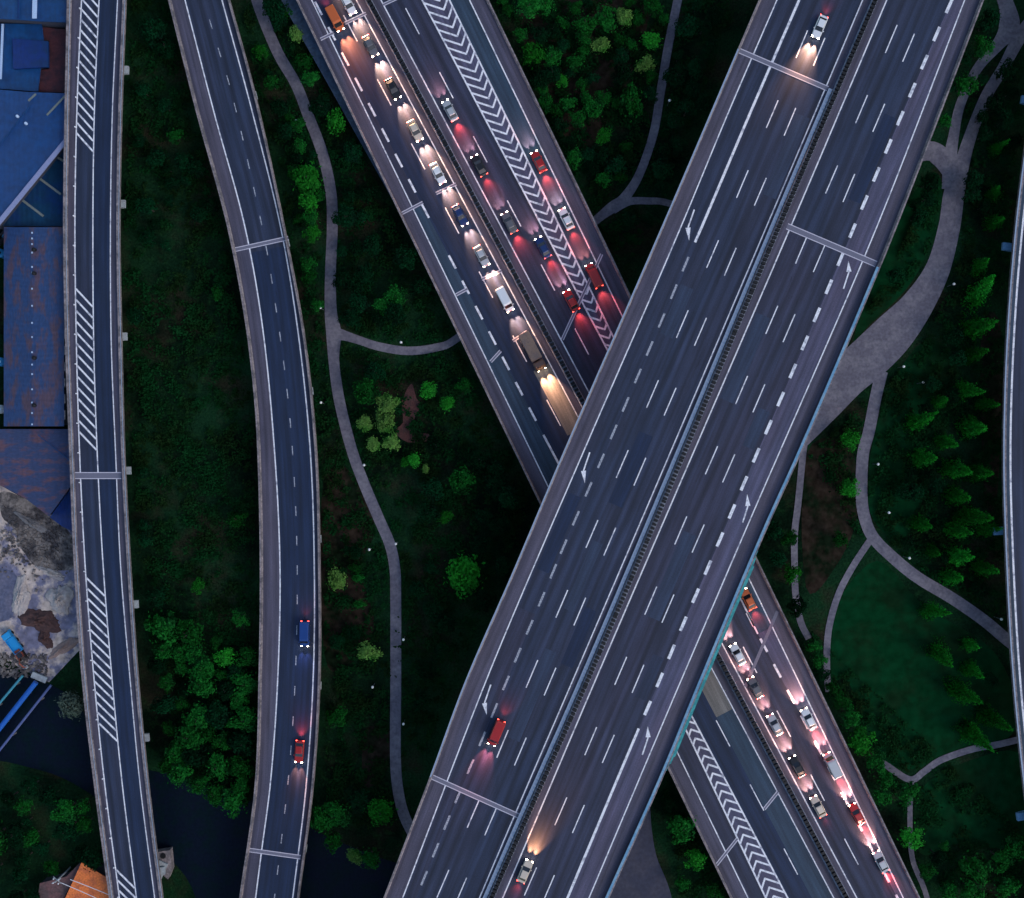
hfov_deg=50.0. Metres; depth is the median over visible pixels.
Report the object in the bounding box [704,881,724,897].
broadleaf tree
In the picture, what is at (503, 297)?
van
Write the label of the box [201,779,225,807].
broadleaf tree
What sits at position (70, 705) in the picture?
broadleaf tree
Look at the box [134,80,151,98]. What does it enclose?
broadleaf tree
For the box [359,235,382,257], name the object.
broadleaf tree
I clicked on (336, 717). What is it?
broadleaf tree
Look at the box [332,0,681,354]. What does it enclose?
footpath
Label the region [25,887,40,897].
broadleaf tree
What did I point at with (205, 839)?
canal
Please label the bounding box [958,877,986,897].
broadleaf tree
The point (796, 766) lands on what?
car
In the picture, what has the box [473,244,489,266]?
car
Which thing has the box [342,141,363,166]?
broadleaf tree
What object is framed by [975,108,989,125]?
broadleaf tree
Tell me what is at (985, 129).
broadleaf tree
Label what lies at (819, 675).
broadleaf tree
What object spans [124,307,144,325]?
broadleaf tree
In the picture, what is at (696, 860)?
broadleaf tree
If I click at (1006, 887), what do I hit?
broadleaf tree
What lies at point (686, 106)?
broadleaf tree
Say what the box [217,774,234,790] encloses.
broadleaf tree
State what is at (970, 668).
conifer tree
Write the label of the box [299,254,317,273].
broadleaf tree
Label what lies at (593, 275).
van
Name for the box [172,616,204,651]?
broadleaf tree
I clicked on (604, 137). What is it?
broadleaf tree
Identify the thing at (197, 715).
broadleaf tree
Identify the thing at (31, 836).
broadleaf tree
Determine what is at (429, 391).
broadleaf tree
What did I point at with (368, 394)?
broadleaf tree
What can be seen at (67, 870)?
utility pole
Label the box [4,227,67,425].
long hall
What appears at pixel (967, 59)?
broadleaf tree
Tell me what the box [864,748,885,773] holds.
broadleaf tree
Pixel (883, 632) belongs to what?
lawn ground
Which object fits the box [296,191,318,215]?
broadleaf tree
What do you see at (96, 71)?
elevated road
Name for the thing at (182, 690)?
broadleaf tree
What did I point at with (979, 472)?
conifer tree
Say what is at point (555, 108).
broadleaf tree
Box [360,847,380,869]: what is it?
broadleaf tree
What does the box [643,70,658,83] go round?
broadleaf tree
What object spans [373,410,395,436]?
broadleaf tree
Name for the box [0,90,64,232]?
factory hall
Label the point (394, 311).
broadleaf tree
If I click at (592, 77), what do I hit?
broadleaf tree
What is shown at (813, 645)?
broadleaf tree
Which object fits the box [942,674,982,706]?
conifer tree
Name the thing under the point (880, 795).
broadleaf tree
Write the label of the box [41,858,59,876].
broadleaf tree
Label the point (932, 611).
conifer tree
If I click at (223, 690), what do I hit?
broadleaf tree
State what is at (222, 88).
elevated road
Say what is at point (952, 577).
conifer tree
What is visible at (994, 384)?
trees
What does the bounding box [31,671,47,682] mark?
concrete slab
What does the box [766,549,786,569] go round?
broadleaf tree
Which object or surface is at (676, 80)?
broadleaf tree
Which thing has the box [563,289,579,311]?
car
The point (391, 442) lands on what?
broadleaf tree
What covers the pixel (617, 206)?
footpath
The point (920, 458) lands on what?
conifer tree
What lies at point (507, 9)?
broadleaf tree
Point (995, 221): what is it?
conifer tree
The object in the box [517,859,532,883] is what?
car
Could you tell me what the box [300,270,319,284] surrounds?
broadleaf tree
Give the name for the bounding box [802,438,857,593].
bare soil ground
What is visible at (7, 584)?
wet yard ground
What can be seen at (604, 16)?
broadleaf tree
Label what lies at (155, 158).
broadleaf tree
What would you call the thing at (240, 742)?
broadleaf tree
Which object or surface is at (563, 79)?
broadleaf tree
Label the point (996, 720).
conifer tree
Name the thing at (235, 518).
broadleaf tree
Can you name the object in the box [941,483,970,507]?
conifer tree
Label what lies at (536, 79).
broadleaf tree
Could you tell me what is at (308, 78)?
broadleaf tree
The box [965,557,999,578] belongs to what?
conifer tree
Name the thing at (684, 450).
median barrier
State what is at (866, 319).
lawn ground
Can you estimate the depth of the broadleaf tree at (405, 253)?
230.35 m
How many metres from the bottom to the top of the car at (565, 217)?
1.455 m
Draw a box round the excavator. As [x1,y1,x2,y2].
[14,649,27,668]
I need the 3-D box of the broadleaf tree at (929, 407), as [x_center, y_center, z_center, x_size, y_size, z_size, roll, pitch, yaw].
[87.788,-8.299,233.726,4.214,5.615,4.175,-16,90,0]
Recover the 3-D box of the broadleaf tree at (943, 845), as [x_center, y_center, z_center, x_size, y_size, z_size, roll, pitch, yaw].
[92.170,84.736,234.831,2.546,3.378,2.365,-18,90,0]
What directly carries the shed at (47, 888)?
on the ground at (386, 840)
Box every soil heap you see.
[18,608,60,632]
[38,630,52,648]
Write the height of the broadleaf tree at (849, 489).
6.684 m
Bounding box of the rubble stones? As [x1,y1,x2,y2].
[0,500,74,678]
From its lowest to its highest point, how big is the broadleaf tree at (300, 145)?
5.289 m
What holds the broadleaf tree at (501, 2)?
on the ground at (386, 840)
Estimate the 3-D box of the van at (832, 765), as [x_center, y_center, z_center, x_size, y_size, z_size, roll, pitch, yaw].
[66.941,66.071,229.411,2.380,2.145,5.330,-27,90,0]
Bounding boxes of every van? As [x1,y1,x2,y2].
[298,621,309,646]
[325,4,344,31]
[487,718,505,745]
[495,286,513,312]
[585,263,603,288]
[822,752,842,778]
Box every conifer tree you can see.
[902,410,938,435]
[902,446,937,470]
[905,514,932,532]
[917,599,951,621]
[920,636,953,667]
[924,541,940,558]
[927,395,948,411]
[931,431,958,450]
[937,456,972,478]
[937,565,963,587]
[938,515,973,542]
[938,541,974,569]
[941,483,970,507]
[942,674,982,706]
[949,502,993,528]
[950,713,997,753]
[952,377,985,401]
[953,414,987,440]
[956,314,998,342]
[956,636,981,653]
[956,658,984,678]
[960,274,995,317]
[963,462,994,484]
[964,346,989,364]
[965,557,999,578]
[969,258,989,278]
[970,521,1002,539]
[971,698,1012,730]
[973,394,999,411]
[982,184,1003,204]
[982,214,1004,231]
[986,138,1009,157]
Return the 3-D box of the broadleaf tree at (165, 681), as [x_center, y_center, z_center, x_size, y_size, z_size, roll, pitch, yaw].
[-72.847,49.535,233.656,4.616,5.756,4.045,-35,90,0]
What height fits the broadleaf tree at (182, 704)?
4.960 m
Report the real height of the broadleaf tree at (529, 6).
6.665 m
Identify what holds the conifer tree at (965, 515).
on the ground at (386, 840)
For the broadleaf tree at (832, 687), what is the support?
on the ground at (386, 840)
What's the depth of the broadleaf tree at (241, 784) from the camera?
231.15 m
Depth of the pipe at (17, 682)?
234.09 m
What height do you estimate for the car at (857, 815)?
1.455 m
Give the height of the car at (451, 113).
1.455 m
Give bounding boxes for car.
[293,740,304,762]
[341,0,356,15]
[362,34,378,57]
[384,77,400,99]
[406,119,423,141]
[429,162,445,184]
[441,99,457,121]
[451,203,467,226]
[471,154,487,176]
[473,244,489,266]
[501,211,517,233]
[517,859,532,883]
[530,150,546,172]
[535,236,550,258]
[558,207,574,230]
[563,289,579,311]
[729,643,745,665]
[742,588,756,610]
[747,676,763,698]
[766,713,783,735]
[788,755,805,777]
[800,707,816,730]
[809,795,826,817]
[811,14,827,38]
[848,802,865,825]
[872,850,889,873]
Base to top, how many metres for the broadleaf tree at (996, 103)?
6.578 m
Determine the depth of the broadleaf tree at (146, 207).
231.06 m
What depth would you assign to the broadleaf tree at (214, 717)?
230.38 m
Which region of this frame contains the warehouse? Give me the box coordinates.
[0,0,66,28]
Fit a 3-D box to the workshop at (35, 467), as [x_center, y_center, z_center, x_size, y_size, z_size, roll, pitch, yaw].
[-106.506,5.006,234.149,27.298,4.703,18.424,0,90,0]
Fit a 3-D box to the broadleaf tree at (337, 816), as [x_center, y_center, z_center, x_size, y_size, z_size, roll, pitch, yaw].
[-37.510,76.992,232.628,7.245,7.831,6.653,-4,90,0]
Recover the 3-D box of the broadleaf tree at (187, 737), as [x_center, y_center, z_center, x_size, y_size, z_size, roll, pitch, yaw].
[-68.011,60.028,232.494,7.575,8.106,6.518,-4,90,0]
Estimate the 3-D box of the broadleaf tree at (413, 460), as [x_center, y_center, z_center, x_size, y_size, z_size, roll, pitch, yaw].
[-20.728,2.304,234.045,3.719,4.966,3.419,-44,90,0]
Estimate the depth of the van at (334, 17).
228.37 m
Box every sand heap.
[11,573,30,615]
[35,566,65,580]
[45,584,74,614]
[48,637,78,658]
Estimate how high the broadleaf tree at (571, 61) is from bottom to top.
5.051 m
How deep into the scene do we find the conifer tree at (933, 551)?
233.55 m
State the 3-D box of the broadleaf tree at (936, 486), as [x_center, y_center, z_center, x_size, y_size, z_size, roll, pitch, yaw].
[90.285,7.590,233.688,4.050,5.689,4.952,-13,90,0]
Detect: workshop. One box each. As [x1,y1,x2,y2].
[0,23,49,91]
[0,429,69,515]
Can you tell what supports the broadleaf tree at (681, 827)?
on the ground at (386, 840)
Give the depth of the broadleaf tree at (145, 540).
232.04 m
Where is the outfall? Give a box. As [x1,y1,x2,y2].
[158,847,173,878]
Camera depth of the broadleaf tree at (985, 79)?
233.10 m
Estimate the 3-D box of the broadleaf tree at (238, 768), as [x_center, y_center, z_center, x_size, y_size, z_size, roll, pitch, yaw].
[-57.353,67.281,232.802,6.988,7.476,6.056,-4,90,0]
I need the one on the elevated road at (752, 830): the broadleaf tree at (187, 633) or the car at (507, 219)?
the car at (507, 219)
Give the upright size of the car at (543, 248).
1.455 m
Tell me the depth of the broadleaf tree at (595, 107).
230.62 m
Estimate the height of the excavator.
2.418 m
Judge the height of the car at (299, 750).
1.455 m
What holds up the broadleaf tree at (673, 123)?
on the ground at (386, 840)
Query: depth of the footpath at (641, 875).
236.38 m
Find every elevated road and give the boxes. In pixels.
[63,0,165,897]
[168,0,321,897]
[282,0,919,897]
[383,0,983,897]
[993,95,1023,820]
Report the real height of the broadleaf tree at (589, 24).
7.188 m
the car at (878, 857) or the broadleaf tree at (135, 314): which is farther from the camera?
the broadleaf tree at (135, 314)
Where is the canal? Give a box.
[0,669,395,897]
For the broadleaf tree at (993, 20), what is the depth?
230.29 m
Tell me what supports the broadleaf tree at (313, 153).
on the ground at (386, 840)
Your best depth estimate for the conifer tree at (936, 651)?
232.42 m
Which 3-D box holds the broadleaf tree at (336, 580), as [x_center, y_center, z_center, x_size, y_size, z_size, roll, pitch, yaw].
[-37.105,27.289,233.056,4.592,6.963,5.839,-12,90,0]
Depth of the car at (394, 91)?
229.51 m
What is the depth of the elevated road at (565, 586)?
218.50 m
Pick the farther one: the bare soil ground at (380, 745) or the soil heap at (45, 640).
the bare soil ground at (380, 745)
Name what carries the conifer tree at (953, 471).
on the ground at (386, 840)
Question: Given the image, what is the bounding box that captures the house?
[65,862,108,897]
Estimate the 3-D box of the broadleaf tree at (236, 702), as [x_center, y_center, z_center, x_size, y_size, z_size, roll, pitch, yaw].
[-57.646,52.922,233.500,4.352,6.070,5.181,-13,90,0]
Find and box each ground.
[0,0,1023,897]
[0,485,78,681]
[0,491,73,570]
[0,568,16,621]
[321,462,373,671]
[362,726,389,787]
[396,384,429,442]
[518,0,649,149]
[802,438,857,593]
[830,561,1015,768]
[853,173,941,341]
[868,340,957,541]
[914,750,1023,854]
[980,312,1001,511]
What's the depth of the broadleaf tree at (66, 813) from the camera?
230.10 m
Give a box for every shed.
[38,862,80,897]
[39,27,65,92]
[50,490,71,530]
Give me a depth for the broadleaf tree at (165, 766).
231.45 m
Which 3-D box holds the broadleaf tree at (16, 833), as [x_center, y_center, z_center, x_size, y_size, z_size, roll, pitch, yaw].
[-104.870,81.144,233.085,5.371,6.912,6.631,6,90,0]
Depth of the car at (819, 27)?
217.52 m
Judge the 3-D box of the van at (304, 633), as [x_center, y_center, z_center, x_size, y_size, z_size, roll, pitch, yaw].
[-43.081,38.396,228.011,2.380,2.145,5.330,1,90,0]
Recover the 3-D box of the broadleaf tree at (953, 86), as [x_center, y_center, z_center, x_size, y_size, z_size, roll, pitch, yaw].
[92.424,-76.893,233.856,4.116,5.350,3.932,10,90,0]
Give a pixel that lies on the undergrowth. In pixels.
(438, 414)
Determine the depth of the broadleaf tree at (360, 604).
232.59 m
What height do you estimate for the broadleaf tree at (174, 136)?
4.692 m
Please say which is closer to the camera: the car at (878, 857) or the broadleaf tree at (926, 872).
the car at (878, 857)
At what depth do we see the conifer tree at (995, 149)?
233.56 m
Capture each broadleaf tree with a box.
[0,818,26,850]
[0,820,9,855]
[13,795,34,816]
[22,826,41,847]
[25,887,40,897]
[31,840,50,856]
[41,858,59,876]
[50,796,81,825]
[50,820,78,843]
[54,690,85,720]
[74,816,94,835]
[75,798,89,814]
[81,843,103,871]
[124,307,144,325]
[132,133,147,147]
[133,195,158,218]
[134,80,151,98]
[135,468,149,479]
[136,13,169,48]
[137,530,152,547]
[143,585,168,608]
[144,608,179,645]
[145,655,171,677]
[146,145,168,168]
[149,694,181,715]
[151,638,175,659]
[152,39,179,58]
[157,98,171,113]
[157,670,175,693]
[158,755,175,775]
[161,720,175,735]
[164,738,186,765]
[166,126,184,144]
[167,758,193,788]
[168,642,189,662]
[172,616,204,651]
[172,720,206,750]
[173,151,192,171]
[174,658,189,676]
[175,680,193,698]
[175,696,190,711]
[177,742,208,770]
[181,701,210,732]
[184,643,205,664]
[185,668,216,697]
[186,772,210,795]
[188,652,215,683]
[190,577,204,594]
[195,726,214,744]
[200,699,235,730]
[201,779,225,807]
[205,753,230,782]
[209,284,223,301]
[210,633,223,650]
[211,730,230,751]
[212,647,237,667]
[212,667,228,681]
[215,679,236,700]
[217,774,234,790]
[220,785,248,818]
[224,658,246,679]
[224,755,255,780]
[225,509,248,527]
[225,706,257,732]
[226,728,256,759]
[229,691,249,711]
[230,609,250,626]
[230,670,257,696]
[230,777,250,795]
[235,644,258,667]
[252,44,268,59]
[262,0,289,21]
[262,74,278,90]
[271,16,288,31]
[276,120,294,140]
[281,4,292,21]
[283,111,295,120]
[287,25,303,43]
[287,163,297,178]
[289,117,305,133]
[289,159,325,196]
[292,53,313,71]
[292,137,306,154]
[292,213,304,224]
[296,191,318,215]
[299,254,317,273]
[300,70,319,87]
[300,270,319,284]
[301,208,320,227]
[302,157,315,166]
[302,222,321,243]
[308,94,334,119]
[308,149,317,159]
[309,298,324,311]
[310,804,331,834]
[313,187,325,200]
[319,799,350,829]
[322,829,342,856]
[325,107,345,136]
[325,703,347,727]
[326,566,347,591]
[326,632,345,650]
[331,203,360,230]
[331,267,357,290]
[336,245,347,258]
[337,306,360,330]
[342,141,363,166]
[346,788,370,813]
[347,292,371,312]
[347,562,361,573]
[347,847,363,865]
[352,262,373,287]
[352,378,381,408]
[352,573,364,582]
[352,599,366,609]
[355,209,369,225]
[356,413,374,432]
[356,641,382,661]
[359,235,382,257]
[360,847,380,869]
[362,796,398,826]
[363,359,386,383]
[366,435,380,451]
[371,294,389,315]
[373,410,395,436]
[374,391,401,417]
[381,432,400,451]
[383,284,407,305]
[383,301,409,326]
[389,244,420,270]
[400,457,408,467]
[406,452,421,468]
[418,381,437,399]
[421,477,447,502]
[422,463,429,472]
[436,510,453,524]
[439,396,456,413]
[443,550,486,599]
[445,465,476,494]
[453,377,472,394]
[473,507,494,524]
[483,472,509,499]
[496,0,507,5]
[498,484,520,509]
[500,4,513,18]
[512,0,544,22]
[512,28,528,42]
[518,41,545,68]
[528,69,552,89]
[529,24,551,46]
[535,85,547,97]
[537,0,556,15]
[537,93,554,114]
[540,45,561,68]
[541,64,563,81]
[550,102,562,118]
[550,115,569,134]
[555,15,569,29]
[556,74,568,87]
[557,39,569,53]
[559,94,577,113]
[566,51,585,71]
[566,147,582,170]
[567,0,583,15]
[568,109,585,129]
[571,13,598,34]
[575,30,594,45]
[575,77,587,92]
[577,43,591,55]
[579,91,592,103]
[579,147,595,161]
[581,94,603,121]
[586,71,600,84]
[590,36,610,54]
[592,3,617,32]
[594,89,611,108]
[595,126,612,145]
[595,171,612,187]
[605,154,627,174]
[610,95,621,108]
[611,31,627,47]
[613,46,628,64]
[616,7,632,28]
[617,81,646,121]
[619,139,632,153]
[623,0,636,7]
[626,37,637,49]
[630,9,644,26]
[634,53,656,71]
[639,29,662,49]
[641,0,663,17]
[642,84,658,103]
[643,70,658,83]
[648,157,674,183]
[659,13,669,25]
[662,61,691,90]
[666,814,698,844]
[667,113,684,131]
[672,13,698,40]
[674,875,690,891]
[675,97,698,118]
[683,849,707,871]
[685,56,705,82]
[697,839,706,851]
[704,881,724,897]
[764,519,784,539]
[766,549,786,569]
[780,529,799,546]
[780,563,802,584]
[786,594,808,618]
[804,639,822,654]
[810,649,828,669]
[812,666,831,683]
[824,679,839,695]
[828,690,852,709]
[832,530,848,546]
[837,703,862,731]
[838,428,861,452]
[839,478,862,496]
[846,725,877,756]
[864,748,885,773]
[873,768,897,790]
[873,785,892,805]
[885,265,904,283]
[894,781,920,807]
[897,822,925,849]
[907,482,928,502]
[908,207,928,228]
[916,171,938,192]
[916,861,938,881]
[917,400,935,417]
[929,475,948,495]
[929,849,947,866]
[937,113,951,129]
[937,881,957,897]
[938,840,949,850]
[947,347,968,365]
[949,80,956,92]
[954,71,982,95]
[958,850,992,886]
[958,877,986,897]
[960,53,971,66]
[961,182,982,202]
[962,169,984,187]
[972,35,996,60]
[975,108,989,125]
[977,7,1001,33]
[977,74,988,84]
[977,124,993,142]
[983,92,1007,115]
[989,845,1015,874]
[990,874,1021,897]
[994,57,1018,82]
[1003,832,1023,860]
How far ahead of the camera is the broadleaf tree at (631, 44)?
232.82 m
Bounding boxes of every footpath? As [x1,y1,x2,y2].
[251,0,412,834]
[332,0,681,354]
[610,197,671,212]
[610,809,671,897]
[791,439,810,639]
[807,20,1023,444]
[824,540,871,691]
[856,370,1008,648]
[883,737,1016,781]
[907,779,929,897]
[923,141,959,176]
[942,0,1019,188]
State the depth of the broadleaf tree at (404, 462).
233.65 m
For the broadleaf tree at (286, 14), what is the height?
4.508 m
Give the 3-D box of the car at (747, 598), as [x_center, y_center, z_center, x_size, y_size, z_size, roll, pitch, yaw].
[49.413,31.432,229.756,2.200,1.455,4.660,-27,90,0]
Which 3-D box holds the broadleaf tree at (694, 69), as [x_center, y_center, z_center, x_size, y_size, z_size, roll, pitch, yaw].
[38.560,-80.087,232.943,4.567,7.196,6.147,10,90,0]
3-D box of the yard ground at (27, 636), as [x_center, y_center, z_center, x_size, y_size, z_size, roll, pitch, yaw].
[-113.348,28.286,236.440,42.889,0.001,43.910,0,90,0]
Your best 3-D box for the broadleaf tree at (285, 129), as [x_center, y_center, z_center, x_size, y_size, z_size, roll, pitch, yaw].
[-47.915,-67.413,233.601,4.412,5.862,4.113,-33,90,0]
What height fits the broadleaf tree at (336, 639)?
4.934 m
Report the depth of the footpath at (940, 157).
236.42 m
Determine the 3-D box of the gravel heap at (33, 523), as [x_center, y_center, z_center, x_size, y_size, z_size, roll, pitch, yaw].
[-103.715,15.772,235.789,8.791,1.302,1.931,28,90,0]
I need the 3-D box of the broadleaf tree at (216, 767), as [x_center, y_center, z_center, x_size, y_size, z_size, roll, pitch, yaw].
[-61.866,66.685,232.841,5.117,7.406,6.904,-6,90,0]
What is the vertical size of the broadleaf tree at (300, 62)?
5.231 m
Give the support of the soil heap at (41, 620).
on the yard ground at (27, 636)
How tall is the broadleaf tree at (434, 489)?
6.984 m
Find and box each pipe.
[0,675,23,705]
[0,681,37,730]
[0,684,51,750]
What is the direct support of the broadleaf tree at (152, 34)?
on the ground at (386, 840)
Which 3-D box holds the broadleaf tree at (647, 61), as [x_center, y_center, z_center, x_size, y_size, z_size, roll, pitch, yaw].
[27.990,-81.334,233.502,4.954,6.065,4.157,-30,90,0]
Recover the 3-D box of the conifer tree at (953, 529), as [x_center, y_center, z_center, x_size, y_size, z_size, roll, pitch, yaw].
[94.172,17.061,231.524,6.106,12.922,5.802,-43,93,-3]
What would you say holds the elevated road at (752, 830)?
on the ground at (386, 840)
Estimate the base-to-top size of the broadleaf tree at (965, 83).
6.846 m
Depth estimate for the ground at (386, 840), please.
236.50 m
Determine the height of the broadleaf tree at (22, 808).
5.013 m
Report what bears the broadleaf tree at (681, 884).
on the ground at (386, 840)
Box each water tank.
[0,249,3,258]
[0,357,3,366]
[0,405,3,413]
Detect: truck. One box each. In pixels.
[1,629,23,654]
[518,331,546,371]
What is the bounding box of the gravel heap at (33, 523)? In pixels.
[13,511,47,532]
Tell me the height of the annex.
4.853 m
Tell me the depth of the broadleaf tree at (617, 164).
231.18 m
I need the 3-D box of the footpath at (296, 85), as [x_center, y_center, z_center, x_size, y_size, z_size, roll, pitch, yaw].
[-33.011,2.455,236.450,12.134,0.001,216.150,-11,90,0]
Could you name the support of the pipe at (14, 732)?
on the ground at (386, 840)
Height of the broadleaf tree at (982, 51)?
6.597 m
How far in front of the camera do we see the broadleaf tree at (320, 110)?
230.80 m
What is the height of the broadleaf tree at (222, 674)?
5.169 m
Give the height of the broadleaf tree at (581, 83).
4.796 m
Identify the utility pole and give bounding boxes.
[51,867,107,897]
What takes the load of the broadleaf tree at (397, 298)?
on the ground at (386, 840)
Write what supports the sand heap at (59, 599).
on the yard ground at (27, 636)
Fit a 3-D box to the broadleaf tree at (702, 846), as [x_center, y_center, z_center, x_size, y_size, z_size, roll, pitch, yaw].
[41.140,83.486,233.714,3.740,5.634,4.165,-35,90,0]
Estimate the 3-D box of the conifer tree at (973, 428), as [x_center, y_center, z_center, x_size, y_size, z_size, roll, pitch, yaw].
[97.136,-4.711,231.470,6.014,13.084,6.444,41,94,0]
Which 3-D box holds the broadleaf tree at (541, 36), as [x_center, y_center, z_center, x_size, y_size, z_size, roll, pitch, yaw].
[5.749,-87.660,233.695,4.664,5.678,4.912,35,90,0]
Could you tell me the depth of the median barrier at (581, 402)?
229.49 m
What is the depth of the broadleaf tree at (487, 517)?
231.69 m
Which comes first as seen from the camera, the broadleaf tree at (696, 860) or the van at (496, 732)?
the van at (496, 732)
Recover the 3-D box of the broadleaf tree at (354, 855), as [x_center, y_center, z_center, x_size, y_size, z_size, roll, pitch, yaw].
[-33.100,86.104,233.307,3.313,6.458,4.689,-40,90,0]
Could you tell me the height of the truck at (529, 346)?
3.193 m
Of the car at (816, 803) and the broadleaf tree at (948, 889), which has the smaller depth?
the car at (816, 803)
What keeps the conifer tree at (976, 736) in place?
on the lawn ground at (883, 632)
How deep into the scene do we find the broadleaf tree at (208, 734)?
231.70 m
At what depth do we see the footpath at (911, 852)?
236.39 m
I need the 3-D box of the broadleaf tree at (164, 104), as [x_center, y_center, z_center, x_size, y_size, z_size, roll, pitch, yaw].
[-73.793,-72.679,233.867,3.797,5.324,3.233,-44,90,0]
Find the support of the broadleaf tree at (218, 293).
on the ground at (386, 840)
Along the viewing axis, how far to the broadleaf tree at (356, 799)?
230.92 m
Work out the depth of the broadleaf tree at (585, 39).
232.04 m
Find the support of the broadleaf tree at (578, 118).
on the ground at (386, 840)
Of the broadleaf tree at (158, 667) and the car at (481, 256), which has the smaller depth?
the car at (481, 256)
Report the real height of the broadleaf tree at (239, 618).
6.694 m
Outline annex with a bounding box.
[0,151,63,245]
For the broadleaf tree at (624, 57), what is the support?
on the ground at (386, 840)
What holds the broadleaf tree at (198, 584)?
on the ground at (386, 840)
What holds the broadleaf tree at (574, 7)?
on the ground at (386, 840)
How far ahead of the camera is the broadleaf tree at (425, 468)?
233.21 m
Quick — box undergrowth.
[122,0,1023,897]
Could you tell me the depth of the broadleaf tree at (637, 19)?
233.07 m
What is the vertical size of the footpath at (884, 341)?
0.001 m
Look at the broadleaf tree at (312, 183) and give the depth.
230.81 m
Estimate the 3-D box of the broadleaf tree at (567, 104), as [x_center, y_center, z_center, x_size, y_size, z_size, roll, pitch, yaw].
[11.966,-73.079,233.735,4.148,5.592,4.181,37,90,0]
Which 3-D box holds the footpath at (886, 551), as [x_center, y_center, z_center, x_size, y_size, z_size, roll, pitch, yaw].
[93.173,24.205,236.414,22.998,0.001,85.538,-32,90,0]
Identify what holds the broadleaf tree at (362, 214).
on the ground at (386, 840)
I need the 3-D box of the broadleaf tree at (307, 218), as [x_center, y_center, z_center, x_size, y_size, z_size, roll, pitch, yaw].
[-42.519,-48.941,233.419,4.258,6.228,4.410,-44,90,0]
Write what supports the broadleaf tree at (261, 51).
on the ground at (386, 840)
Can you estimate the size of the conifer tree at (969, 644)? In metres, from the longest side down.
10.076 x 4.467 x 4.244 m
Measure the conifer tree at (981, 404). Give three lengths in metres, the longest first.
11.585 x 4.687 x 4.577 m
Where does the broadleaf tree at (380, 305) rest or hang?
on the ground at (386, 840)
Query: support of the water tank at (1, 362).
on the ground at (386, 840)
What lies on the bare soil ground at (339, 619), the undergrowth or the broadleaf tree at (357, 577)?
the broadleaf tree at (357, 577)
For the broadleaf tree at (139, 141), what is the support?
on the ground at (386, 840)
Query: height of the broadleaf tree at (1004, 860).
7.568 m
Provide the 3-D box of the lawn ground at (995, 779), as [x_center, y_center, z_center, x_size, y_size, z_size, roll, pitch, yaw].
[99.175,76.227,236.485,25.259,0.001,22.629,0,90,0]
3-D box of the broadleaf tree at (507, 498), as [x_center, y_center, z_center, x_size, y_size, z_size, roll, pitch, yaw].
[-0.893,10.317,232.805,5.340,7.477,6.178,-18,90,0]
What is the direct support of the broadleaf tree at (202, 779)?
on the ground at (386, 840)
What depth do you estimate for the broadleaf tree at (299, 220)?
233.20 m
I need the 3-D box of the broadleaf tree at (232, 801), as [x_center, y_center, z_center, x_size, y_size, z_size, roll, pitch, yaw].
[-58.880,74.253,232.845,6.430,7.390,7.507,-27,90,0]
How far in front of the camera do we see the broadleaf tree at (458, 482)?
231.06 m
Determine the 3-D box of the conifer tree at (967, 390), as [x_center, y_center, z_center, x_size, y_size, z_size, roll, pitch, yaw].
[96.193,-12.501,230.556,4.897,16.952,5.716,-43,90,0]
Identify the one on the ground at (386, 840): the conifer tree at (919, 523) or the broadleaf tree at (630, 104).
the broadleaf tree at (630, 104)
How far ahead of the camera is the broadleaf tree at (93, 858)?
230.38 m
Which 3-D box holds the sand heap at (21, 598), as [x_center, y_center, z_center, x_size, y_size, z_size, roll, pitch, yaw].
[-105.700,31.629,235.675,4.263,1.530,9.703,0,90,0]
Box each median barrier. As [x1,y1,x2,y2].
[365,0,849,897]
[488,0,877,897]
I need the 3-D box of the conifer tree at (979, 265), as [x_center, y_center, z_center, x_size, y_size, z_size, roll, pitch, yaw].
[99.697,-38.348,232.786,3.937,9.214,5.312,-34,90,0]
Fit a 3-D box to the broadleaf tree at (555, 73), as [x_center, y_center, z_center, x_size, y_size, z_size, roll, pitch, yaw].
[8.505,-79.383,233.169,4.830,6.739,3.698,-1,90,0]
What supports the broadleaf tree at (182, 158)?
on the ground at (386, 840)
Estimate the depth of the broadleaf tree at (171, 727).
232.65 m
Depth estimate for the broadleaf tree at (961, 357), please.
231.67 m
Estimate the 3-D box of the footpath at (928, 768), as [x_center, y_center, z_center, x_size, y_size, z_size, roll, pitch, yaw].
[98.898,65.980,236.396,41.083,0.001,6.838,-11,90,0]

